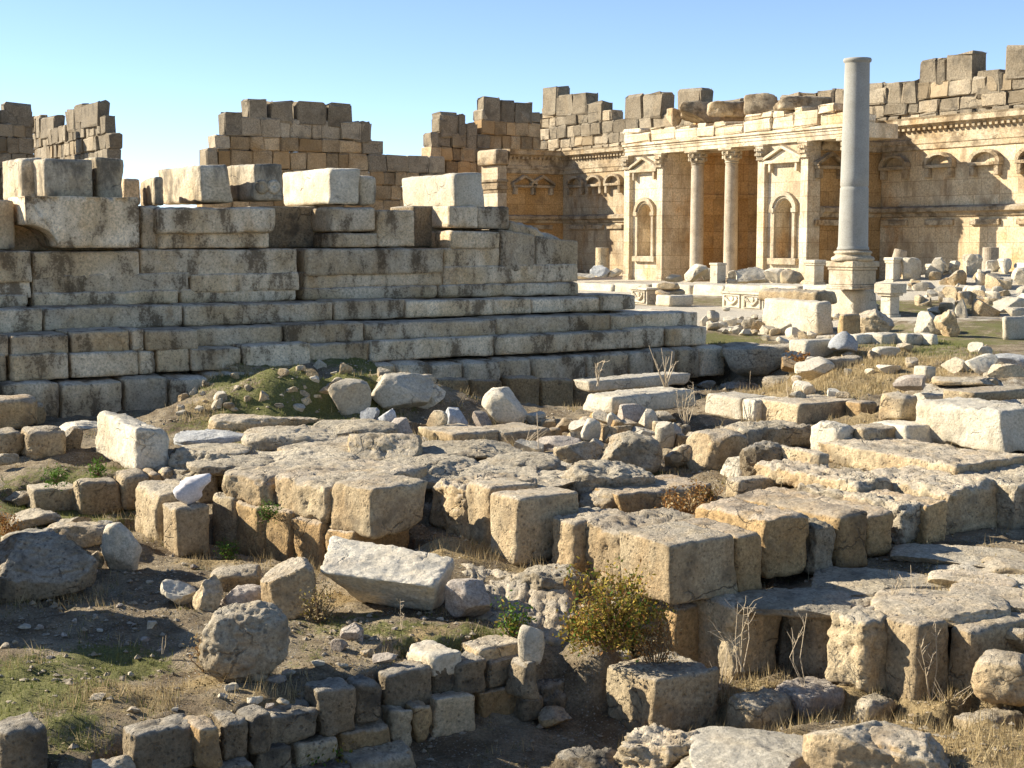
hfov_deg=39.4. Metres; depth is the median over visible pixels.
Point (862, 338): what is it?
kerb stone
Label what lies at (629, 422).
rubble stone
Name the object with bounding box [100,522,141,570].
boulder
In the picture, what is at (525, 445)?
boulder
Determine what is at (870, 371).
boulder
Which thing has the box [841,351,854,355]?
rubble stone
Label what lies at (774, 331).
rubble stone
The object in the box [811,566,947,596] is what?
paving slab
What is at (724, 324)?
rubble stone
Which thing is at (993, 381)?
rubble stone
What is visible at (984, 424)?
ashlar block
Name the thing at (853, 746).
boulder
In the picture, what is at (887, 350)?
boulder
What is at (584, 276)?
boulder
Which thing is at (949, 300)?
rubble stone
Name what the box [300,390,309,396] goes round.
rubble stone
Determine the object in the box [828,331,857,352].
marble fragment
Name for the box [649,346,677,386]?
dry weed
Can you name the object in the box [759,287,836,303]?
stone slab
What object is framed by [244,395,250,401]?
rubble stone
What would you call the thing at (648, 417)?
rubble stone
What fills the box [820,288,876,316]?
ashlar block
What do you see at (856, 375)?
dry grass
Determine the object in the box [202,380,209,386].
rubble stone
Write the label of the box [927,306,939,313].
rubble stone
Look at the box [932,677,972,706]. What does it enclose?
dry weed
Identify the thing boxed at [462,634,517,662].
capstone
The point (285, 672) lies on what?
loose stone
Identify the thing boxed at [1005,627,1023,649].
boulder
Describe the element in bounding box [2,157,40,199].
crowning block
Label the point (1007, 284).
rubble stone
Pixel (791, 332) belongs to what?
rubble stone
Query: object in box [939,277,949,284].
rubble stone
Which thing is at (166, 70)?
sky
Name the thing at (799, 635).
dry weed
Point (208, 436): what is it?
paving slab
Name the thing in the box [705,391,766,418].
ashlar block
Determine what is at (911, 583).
dry weed
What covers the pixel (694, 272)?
boulder
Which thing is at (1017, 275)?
rubble stone
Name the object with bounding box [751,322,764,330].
rubble stone
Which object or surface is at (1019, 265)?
rubble stone
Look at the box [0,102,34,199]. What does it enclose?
ruined wall
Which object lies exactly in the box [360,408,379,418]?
boulder
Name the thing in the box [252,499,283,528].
plant
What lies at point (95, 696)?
loose stone
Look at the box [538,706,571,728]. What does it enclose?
boulder
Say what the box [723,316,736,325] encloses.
rubble stone
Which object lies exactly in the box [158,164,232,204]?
crowning block
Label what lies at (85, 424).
paving slab
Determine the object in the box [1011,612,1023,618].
paving slab
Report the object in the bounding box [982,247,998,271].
column stub
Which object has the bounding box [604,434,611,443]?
rubble stone
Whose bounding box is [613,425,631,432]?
rubble stone
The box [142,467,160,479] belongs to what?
ashlar block
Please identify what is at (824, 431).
ashlar block
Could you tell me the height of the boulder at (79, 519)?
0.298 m
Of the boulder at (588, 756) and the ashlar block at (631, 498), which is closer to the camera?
the boulder at (588, 756)
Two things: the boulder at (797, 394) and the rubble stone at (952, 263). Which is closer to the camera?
the boulder at (797, 394)
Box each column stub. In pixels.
[595,248,608,276]
[892,249,906,272]
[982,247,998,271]
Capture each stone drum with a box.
[655,289,684,294]
[656,282,679,289]
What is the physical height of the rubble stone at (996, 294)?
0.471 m
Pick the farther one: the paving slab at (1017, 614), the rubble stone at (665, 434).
the rubble stone at (665, 434)
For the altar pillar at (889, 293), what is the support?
on the ground at (590, 701)
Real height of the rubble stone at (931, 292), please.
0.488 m
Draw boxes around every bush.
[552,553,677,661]
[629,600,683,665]
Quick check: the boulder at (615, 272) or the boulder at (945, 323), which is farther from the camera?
the boulder at (615, 272)
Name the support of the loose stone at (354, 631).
on the ground at (590, 701)
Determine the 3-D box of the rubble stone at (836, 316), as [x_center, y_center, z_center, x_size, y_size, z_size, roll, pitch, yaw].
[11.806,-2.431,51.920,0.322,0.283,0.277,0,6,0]
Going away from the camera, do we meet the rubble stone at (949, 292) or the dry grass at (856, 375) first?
the dry grass at (856, 375)
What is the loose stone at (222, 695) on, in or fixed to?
on the ground at (590, 701)
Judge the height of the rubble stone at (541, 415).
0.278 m
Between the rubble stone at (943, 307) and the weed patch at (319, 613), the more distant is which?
the rubble stone at (943, 307)
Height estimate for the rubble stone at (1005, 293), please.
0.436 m
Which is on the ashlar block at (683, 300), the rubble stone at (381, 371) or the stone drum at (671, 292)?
the stone drum at (671, 292)
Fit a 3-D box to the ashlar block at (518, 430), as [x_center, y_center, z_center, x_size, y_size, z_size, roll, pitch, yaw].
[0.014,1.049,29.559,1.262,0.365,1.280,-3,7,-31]
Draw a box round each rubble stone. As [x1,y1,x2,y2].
[176,410,186,415]
[177,405,184,410]
[178,393,188,401]
[189,388,197,395]
[194,405,204,411]
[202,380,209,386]
[211,398,222,409]
[213,391,225,400]
[216,393,226,402]
[223,402,234,408]
[230,373,238,378]
[244,384,251,390]
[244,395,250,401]
[258,390,268,401]
[274,403,283,408]
[277,368,288,376]
[286,386,297,392]
[293,403,304,411]
[296,365,305,371]
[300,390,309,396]
[301,396,311,405]
[306,368,317,376]
[309,375,318,382]
[313,360,326,368]
[319,386,328,393]
[332,377,341,382]
[339,363,352,373]
[377,367,389,376]
[527,411,545,422]
[541,419,556,427]
[549,427,561,435]
[556,417,572,431]
[567,432,580,439]
[568,419,585,431]
[579,416,589,420]
[580,418,600,440]
[590,438,603,448]
[592,410,607,424]
[599,422,616,440]
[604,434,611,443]
[607,412,620,425]
[611,419,623,426]
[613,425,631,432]
[617,403,644,420]
[621,419,643,427]
[632,426,654,435]
[639,409,656,429]
[652,421,659,431]
[655,411,676,422]
[655,421,674,447]
[673,422,681,437]
[674,433,686,446]
[680,424,690,434]
[700,315,707,325]
[706,322,721,329]
[707,310,718,321]
[719,322,727,326]
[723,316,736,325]
[732,327,741,334]
[738,329,750,334]
[741,318,755,328]
[749,329,757,334]
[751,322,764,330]
[759,325,774,333]
[760,335,770,340]
[769,328,779,335]
[776,336,788,343]
[777,323,791,334]
[785,327,799,338]
[791,375,802,381]
[798,331,807,338]
[802,384,815,394]
[807,331,817,338]
[827,388,839,395]
[833,313,839,319]
[836,391,849,397]
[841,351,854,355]
[844,369,851,374]
[867,350,881,359]
[901,257,920,279]
[905,357,917,367]
[912,281,928,290]
[914,294,925,305]
[917,297,931,306]
[925,257,944,278]
[926,289,937,296]
[927,282,935,288]
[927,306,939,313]
[929,271,940,279]
[934,286,945,292]
[938,291,945,302]
[938,302,953,313]
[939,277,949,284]
[942,286,962,299]
[943,261,948,273]
[943,298,954,309]
[947,270,966,285]
[948,264,958,272]
[949,261,959,273]
[955,298,967,317]
[957,291,972,304]
[962,254,982,274]
[967,285,985,291]
[968,342,983,351]
[971,299,1000,316]
[972,290,985,300]
[975,269,984,284]
[977,295,985,301]
[978,346,992,353]
[982,269,990,273]
[984,297,997,304]
[985,260,999,271]
[985,273,1003,288]
[985,291,1000,298]
[988,379,998,385]
[991,286,1002,291]
[992,297,1023,311]
[997,258,1011,273]
[998,279,1011,289]
[999,290,1010,295]
[1003,307,1023,315]
[1011,267,1023,284]
[1014,262,1023,267]
[1016,286,1023,292]
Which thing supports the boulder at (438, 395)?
on the ground at (590, 701)
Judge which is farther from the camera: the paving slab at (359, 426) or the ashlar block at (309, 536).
the paving slab at (359, 426)
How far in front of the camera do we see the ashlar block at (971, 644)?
17.17 m
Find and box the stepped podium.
[0,196,724,417]
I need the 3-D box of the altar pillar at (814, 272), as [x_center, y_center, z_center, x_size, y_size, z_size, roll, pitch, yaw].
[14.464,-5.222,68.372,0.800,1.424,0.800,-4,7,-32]
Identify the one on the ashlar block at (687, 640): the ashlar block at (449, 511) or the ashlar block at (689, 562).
the ashlar block at (689, 562)
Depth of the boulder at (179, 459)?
24.88 m
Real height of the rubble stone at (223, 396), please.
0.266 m
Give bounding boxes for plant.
[39,463,69,490]
[84,456,112,477]
[213,538,240,559]
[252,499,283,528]
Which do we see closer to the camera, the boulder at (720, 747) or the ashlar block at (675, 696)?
the boulder at (720, 747)
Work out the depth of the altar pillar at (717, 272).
80.03 m
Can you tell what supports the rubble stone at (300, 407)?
on the ground at (590, 701)
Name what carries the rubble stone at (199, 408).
on the ground at (590, 701)
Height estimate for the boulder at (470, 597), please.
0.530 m
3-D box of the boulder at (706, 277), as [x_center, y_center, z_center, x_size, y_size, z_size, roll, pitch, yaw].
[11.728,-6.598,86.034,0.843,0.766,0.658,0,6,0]
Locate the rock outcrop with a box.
[461,563,578,645]
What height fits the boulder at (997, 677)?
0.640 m
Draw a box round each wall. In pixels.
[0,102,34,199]
[32,100,122,159]
[122,651,542,767]
[197,98,445,209]
[421,96,542,173]
[506,149,562,239]
[540,45,1023,150]
[561,145,623,275]
[813,120,883,283]
[878,107,1023,281]
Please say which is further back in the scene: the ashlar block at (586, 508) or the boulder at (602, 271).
the boulder at (602, 271)
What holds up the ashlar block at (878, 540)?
on the ground at (590, 701)
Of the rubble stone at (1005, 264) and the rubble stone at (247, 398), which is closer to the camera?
the rubble stone at (247, 398)
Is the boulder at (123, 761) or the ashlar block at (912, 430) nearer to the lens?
the boulder at (123, 761)
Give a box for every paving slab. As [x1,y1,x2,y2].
[0,453,19,465]
[59,420,97,430]
[173,429,244,445]
[180,443,250,454]
[186,454,274,475]
[208,413,323,430]
[224,463,270,474]
[241,424,337,450]
[265,445,357,461]
[277,435,348,450]
[314,418,398,435]
[347,432,422,460]
[378,454,477,490]
[422,439,521,461]
[427,460,538,491]
[453,464,467,471]
[481,451,560,470]
[526,470,575,488]
[728,587,851,618]
[754,458,892,492]
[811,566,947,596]
[870,588,1010,626]
[890,543,1023,567]
[913,392,942,401]
[927,569,1018,587]
[931,376,1000,386]
[943,385,1023,400]
[949,582,1023,612]
[981,556,1023,573]
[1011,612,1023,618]
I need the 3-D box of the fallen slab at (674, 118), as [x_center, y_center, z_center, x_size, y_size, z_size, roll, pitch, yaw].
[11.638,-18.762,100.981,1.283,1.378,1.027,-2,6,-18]
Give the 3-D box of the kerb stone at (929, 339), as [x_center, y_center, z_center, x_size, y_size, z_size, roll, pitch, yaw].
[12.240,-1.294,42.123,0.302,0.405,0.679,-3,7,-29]
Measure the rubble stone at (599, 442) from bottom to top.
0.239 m
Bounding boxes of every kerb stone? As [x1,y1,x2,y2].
[850,332,875,343]
[865,332,896,343]
[896,332,925,344]
[921,333,937,344]
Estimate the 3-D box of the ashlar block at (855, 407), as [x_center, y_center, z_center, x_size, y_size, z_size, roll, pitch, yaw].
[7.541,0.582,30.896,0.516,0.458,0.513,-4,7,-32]
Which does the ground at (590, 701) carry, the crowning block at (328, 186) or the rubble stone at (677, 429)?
the rubble stone at (677, 429)
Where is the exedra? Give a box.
[621,103,897,283]
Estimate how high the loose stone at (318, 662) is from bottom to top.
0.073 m
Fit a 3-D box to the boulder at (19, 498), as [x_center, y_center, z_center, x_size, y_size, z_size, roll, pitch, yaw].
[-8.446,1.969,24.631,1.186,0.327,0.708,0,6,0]
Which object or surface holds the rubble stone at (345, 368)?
on the ground at (590, 701)
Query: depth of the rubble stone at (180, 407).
29.80 m
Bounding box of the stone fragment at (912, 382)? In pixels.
[893,374,925,390]
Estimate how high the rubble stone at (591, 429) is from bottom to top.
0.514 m
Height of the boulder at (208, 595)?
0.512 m
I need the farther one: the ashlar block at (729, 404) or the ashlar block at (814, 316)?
the ashlar block at (814, 316)
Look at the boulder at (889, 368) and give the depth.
34.79 m
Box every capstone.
[406,640,460,676]
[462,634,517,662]
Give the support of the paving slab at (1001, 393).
on the ashlar block at (984, 424)
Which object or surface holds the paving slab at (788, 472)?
on the ground at (590, 701)
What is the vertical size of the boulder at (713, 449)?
0.846 m
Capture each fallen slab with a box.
[666,108,681,126]
[679,101,720,123]
[707,100,745,118]
[744,93,777,114]
[773,96,831,110]
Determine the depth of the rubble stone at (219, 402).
29.79 m
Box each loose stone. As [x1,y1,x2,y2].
[0,642,9,648]
[18,623,30,628]
[89,693,106,699]
[127,706,140,712]
[140,636,149,641]
[147,621,156,628]
[190,564,198,569]
[218,693,227,698]
[224,682,238,691]
[247,696,262,703]
[264,674,286,682]
[265,703,274,708]
[276,698,289,704]
[281,669,295,676]
[311,659,324,665]
[330,638,348,651]
[336,662,347,667]
[340,622,363,641]
[360,649,373,657]
[372,652,396,663]
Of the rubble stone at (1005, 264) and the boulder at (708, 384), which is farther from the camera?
the rubble stone at (1005, 264)
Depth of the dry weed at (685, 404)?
30.24 m
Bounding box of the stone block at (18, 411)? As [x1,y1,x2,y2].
[0,394,37,428]
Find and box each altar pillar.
[709,263,726,282]
[802,260,826,285]
[874,283,906,317]
[883,257,902,282]
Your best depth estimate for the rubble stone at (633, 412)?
29.90 m
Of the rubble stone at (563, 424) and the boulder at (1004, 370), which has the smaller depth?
the rubble stone at (563, 424)
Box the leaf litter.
[0,450,1023,767]
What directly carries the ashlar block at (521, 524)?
on the ground at (590, 701)
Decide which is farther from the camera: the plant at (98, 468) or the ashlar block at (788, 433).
the ashlar block at (788, 433)
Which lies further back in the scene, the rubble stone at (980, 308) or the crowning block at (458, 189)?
the rubble stone at (980, 308)
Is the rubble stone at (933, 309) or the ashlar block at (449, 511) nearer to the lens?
the ashlar block at (449, 511)
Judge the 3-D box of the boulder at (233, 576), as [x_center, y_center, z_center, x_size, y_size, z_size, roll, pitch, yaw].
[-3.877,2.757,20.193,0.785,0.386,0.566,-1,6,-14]
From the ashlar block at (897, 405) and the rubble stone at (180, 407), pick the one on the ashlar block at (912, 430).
the ashlar block at (897, 405)
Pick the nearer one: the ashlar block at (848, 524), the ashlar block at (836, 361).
the ashlar block at (848, 524)
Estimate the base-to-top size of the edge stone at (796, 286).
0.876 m
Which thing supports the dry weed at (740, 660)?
on the ground at (590, 701)
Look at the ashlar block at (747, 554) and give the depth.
18.90 m
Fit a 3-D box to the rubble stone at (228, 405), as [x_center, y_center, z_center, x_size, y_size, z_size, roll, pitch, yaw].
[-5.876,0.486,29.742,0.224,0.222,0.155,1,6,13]
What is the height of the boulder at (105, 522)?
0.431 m
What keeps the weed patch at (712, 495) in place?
on the ground at (590, 701)
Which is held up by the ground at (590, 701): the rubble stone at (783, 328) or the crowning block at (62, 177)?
the rubble stone at (783, 328)
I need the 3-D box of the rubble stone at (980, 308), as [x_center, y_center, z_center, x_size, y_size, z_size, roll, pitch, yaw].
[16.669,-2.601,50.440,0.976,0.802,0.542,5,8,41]
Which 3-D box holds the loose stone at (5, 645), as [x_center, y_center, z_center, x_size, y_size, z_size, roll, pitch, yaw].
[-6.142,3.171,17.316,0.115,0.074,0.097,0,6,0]
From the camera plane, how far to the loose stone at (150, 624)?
18.12 m
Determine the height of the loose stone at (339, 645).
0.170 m
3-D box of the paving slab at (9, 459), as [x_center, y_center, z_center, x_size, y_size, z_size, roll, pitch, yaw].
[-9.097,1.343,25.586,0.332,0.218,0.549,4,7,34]
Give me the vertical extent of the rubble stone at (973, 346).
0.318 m
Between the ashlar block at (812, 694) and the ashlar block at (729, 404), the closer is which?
the ashlar block at (812, 694)
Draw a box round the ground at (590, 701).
[0,271,1023,767]
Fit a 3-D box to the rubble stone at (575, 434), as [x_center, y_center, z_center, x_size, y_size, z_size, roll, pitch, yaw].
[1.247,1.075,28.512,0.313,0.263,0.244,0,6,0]
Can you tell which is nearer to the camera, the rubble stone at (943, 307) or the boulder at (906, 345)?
the boulder at (906, 345)
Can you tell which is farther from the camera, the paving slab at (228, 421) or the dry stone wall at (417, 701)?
the paving slab at (228, 421)
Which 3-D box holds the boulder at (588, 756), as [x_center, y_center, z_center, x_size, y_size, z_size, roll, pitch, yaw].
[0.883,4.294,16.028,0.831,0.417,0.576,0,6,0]
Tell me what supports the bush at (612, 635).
on the ground at (590, 701)
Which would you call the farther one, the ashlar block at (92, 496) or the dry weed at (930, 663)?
the ashlar block at (92, 496)
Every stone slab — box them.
[574,371,689,391]
[583,386,695,414]
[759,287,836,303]
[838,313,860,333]
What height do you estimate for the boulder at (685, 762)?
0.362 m
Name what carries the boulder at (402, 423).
on the ground at (590, 701)
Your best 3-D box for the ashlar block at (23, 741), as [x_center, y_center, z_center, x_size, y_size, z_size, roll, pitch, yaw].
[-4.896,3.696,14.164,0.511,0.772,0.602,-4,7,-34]
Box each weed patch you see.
[0,506,23,535]
[182,623,204,676]
[291,739,352,765]
[298,577,341,625]
[490,589,536,638]
[654,485,715,514]
[689,479,723,503]
[785,350,809,361]
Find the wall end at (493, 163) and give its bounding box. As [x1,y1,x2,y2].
[478,149,507,229]
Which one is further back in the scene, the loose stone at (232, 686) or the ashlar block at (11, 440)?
the ashlar block at (11, 440)
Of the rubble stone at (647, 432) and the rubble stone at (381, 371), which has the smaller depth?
the rubble stone at (647, 432)
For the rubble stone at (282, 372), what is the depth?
30.48 m
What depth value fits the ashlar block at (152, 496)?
22.98 m
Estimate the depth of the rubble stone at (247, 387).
30.12 m
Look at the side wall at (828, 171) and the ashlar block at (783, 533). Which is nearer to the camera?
the ashlar block at (783, 533)
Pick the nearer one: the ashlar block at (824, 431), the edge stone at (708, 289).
the ashlar block at (824, 431)
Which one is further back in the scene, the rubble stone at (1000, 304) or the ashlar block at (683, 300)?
the ashlar block at (683, 300)
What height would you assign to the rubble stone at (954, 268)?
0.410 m
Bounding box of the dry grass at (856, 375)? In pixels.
[0,331,1023,767]
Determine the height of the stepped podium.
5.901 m
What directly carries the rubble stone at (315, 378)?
on the ground at (590, 701)
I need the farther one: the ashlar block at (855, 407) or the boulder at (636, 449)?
the ashlar block at (855, 407)
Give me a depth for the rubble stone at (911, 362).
35.04 m
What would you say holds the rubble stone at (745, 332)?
on the ground at (590, 701)
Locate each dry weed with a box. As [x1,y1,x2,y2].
[396,598,406,629]
[494,429,546,443]
[537,417,538,451]
[591,360,609,385]
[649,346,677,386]
[673,379,695,424]
[708,597,761,671]
[709,648,736,689]
[784,374,795,395]
[787,613,806,686]
[890,574,904,594]
[909,565,915,591]
[916,622,940,700]
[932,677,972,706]
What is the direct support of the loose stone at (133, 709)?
on the ground at (590, 701)
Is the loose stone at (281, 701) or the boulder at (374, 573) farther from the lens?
the boulder at (374, 573)
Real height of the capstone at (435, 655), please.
0.302 m
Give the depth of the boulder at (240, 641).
16.22 m
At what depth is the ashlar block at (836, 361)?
36.54 m
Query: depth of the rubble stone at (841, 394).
31.50 m
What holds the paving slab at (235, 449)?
on the ground at (590, 701)
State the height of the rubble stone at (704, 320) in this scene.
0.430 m
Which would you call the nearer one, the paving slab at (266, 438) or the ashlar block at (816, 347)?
the paving slab at (266, 438)
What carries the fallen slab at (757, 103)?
on the exedra
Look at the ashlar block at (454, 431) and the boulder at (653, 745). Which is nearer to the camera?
the boulder at (653, 745)
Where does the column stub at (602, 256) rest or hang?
on the ground at (590, 701)
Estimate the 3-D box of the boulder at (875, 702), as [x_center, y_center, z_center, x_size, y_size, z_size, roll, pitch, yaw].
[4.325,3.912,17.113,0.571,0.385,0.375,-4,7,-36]
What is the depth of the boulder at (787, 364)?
37.11 m
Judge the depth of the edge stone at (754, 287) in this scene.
71.99 m
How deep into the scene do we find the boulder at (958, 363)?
33.27 m
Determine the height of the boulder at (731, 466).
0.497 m
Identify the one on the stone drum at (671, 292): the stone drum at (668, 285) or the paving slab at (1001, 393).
the stone drum at (668, 285)
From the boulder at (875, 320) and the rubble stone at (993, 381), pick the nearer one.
the rubble stone at (993, 381)
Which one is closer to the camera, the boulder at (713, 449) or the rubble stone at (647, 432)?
the boulder at (713, 449)
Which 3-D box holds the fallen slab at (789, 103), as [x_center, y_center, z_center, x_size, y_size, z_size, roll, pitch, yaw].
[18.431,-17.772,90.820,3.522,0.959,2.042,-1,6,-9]
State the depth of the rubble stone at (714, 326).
47.92 m
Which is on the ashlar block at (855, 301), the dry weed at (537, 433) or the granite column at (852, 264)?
the granite column at (852, 264)
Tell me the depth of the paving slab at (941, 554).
20.72 m
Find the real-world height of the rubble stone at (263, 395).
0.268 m
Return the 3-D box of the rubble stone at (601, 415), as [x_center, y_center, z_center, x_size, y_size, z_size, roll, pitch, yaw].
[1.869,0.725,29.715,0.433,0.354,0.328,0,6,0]
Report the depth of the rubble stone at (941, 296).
55.16 m
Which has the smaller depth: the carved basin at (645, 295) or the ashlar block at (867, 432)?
the ashlar block at (867, 432)
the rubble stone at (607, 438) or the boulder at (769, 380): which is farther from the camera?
the boulder at (769, 380)
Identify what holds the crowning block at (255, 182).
on the stepped podium
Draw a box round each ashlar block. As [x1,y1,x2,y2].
[0,427,23,455]
[0,712,47,767]
[21,425,65,459]
[26,482,73,510]
[73,477,121,514]
[95,410,169,468]
[114,468,148,510]
[135,478,199,540]
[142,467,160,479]
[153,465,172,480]
[162,501,209,556]
[194,474,218,502]
[212,492,238,550]
[222,457,354,505]
[235,500,266,558]
[262,505,296,561]
[275,458,426,523]
[291,516,330,570]
[325,528,408,550]
[329,472,427,539]
[418,423,498,440]
[429,472,537,538]
[466,477,535,544]
[481,422,551,443]
[490,486,578,564]
[552,508,626,573]
[578,506,600,511]
[585,507,694,590]
[593,474,712,512]
[606,651,719,731]
[619,521,737,604]
[634,601,698,661]
[656,294,692,306]
[682,518,761,591]
[692,594,781,679]
[695,497,808,578]
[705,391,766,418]
[720,420,810,446]
[720,497,835,574]
[726,475,793,496]
[726,687,794,730]
[735,489,867,567]
[743,396,780,420]
[761,394,856,423]
[762,297,832,334]
[762,487,893,557]
[775,676,844,718]
[780,445,828,464]
[788,596,872,678]
[789,338,835,356]
[797,483,920,544]
[810,420,854,450]
[817,437,1023,474]
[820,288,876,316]
[825,355,862,373]
[825,605,897,693]
[846,400,876,416]
[850,423,895,440]
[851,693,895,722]
[864,465,999,534]
[866,489,947,543]
[873,419,933,442]
[879,391,916,420]
[885,615,948,700]
[914,365,935,382]
[916,397,1023,452]
[948,615,1023,691]
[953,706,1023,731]
[960,464,1023,529]
[1002,315,1023,339]
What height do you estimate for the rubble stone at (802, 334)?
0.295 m
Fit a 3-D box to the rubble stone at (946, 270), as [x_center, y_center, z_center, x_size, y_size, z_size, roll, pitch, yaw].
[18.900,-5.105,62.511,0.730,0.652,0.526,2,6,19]
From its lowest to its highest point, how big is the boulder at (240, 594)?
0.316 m
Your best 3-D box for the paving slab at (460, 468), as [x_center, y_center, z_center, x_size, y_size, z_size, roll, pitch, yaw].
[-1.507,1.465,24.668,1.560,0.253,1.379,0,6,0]
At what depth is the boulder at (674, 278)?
85.93 m
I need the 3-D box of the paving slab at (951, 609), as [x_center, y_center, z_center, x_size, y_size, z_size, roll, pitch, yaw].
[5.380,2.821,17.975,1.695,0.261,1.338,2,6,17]
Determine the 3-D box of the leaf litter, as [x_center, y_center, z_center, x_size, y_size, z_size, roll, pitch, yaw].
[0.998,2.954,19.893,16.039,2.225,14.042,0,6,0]
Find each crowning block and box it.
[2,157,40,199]
[33,158,92,196]
[84,157,123,196]
[121,178,139,204]
[140,177,163,205]
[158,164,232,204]
[227,163,282,201]
[283,168,359,206]
[350,175,375,205]
[402,172,483,206]
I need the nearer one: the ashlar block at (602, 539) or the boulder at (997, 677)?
the boulder at (997, 677)
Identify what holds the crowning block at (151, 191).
on the stepped podium
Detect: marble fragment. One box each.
[173,473,211,504]
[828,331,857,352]
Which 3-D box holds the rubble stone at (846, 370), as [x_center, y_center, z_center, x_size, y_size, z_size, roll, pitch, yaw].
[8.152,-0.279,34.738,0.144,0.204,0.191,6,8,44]
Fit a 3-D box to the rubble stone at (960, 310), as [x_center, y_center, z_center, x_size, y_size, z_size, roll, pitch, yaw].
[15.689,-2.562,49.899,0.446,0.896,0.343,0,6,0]
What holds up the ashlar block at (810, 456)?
on the ground at (590, 701)
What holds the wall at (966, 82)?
on the court wall at (593, 201)
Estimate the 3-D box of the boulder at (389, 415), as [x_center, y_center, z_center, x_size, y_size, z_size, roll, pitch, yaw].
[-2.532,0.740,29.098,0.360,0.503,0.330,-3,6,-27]
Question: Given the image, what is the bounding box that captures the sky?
[0,0,1023,207]
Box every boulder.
[0,531,98,603]
[1,528,54,540]
[5,490,28,506]
[10,508,61,529]
[33,402,45,424]
[47,521,105,547]
[56,516,90,522]
[65,426,83,449]
[91,755,135,767]
[92,551,103,568]
[98,520,113,544]
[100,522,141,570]
[160,579,195,604]
[168,448,229,486]
[193,574,222,610]
[199,600,290,682]
[210,563,263,591]
[220,584,260,606]
[260,557,316,619]
[320,536,454,610]
[328,378,371,414]
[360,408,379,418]
[371,372,433,408]
[377,408,395,421]
[392,417,413,433]
[418,384,445,408]
[422,374,436,383]
[426,410,447,425]
[444,578,491,617]
[446,407,468,424]
[472,411,491,425]
[481,387,527,423]
[510,563,589,594]
[513,439,543,452]
[518,625,544,664]
[536,457,566,470]
[537,435,581,451]
[537,678,567,707]
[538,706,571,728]
[553,441,602,463]
[554,745,619,767]
[561,459,655,499]
[577,273,594,278]
[579,488,615,508]
[590,265,609,277]
[599,430,662,472]
[609,268,622,277]
[611,595,660,635]
[614,723,698,767]
[617,650,631,661]
[664,444,691,466]
[665,274,682,281]
[674,756,692,767]
[684,264,708,281]
[686,428,747,471]
[689,726,809,767]
[697,380,715,389]
[702,268,709,280]
[720,342,759,358]
[720,382,758,390]
[720,456,741,477]
[722,343,788,375]
[726,279,737,283]
[727,270,735,278]
[736,267,766,283]
[739,440,782,475]
[762,375,789,388]
[764,268,784,282]
[780,269,803,283]
[781,351,810,359]
[781,356,796,371]
[788,391,805,397]
[792,380,815,391]
[794,356,834,380]
[802,720,901,767]
[859,309,894,332]
[864,368,875,373]
[868,724,949,767]
[872,346,900,356]
[876,365,900,373]
[896,343,913,350]
[914,311,940,333]
[934,309,959,336]
[941,357,969,372]
[965,353,997,374]
[971,649,1023,706]
[987,364,1023,377]
[995,353,1023,367]
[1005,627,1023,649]
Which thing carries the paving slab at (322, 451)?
on the ground at (590, 701)
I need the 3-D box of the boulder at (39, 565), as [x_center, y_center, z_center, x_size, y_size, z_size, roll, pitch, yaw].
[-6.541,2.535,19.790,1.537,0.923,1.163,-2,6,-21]
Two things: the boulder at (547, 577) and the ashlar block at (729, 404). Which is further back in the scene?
the ashlar block at (729, 404)
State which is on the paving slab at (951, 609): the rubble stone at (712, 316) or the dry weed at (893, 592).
the dry weed at (893, 592)
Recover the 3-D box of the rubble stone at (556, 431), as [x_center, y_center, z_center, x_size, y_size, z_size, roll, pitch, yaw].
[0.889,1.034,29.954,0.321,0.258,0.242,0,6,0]
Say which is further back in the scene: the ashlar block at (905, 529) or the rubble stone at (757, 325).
the rubble stone at (757, 325)
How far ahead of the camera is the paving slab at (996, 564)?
19.82 m
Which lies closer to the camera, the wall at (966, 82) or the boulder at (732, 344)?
the boulder at (732, 344)
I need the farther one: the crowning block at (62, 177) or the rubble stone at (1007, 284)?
the rubble stone at (1007, 284)
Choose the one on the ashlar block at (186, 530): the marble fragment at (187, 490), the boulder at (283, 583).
the marble fragment at (187, 490)
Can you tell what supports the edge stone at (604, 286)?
on the ground at (590, 701)
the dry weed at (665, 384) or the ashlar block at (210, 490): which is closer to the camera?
the ashlar block at (210, 490)
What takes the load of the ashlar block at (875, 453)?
on the ground at (590, 701)
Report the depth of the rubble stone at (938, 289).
59.05 m
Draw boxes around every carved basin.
[629,287,661,304]
[719,291,764,309]
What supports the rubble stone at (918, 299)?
on the ground at (590, 701)
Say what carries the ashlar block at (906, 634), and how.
on the ground at (590, 701)
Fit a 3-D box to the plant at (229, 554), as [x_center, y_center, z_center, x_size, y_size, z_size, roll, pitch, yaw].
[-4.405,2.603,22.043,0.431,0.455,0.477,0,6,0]
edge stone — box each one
[578,282,628,290]
[614,282,658,291]
[652,282,728,293]
[693,283,724,295]
[724,283,788,291]
[760,284,826,288]
[803,285,826,289]
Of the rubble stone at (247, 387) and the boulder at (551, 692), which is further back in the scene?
the rubble stone at (247, 387)
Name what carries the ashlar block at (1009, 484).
on the ground at (590, 701)
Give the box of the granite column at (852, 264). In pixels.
[826,57,878,289]
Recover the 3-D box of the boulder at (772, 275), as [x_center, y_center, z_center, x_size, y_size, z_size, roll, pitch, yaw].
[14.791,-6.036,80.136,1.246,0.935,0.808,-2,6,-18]
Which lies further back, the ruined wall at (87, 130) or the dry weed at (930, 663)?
the ruined wall at (87, 130)
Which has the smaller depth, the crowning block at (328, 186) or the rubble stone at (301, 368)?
the rubble stone at (301, 368)

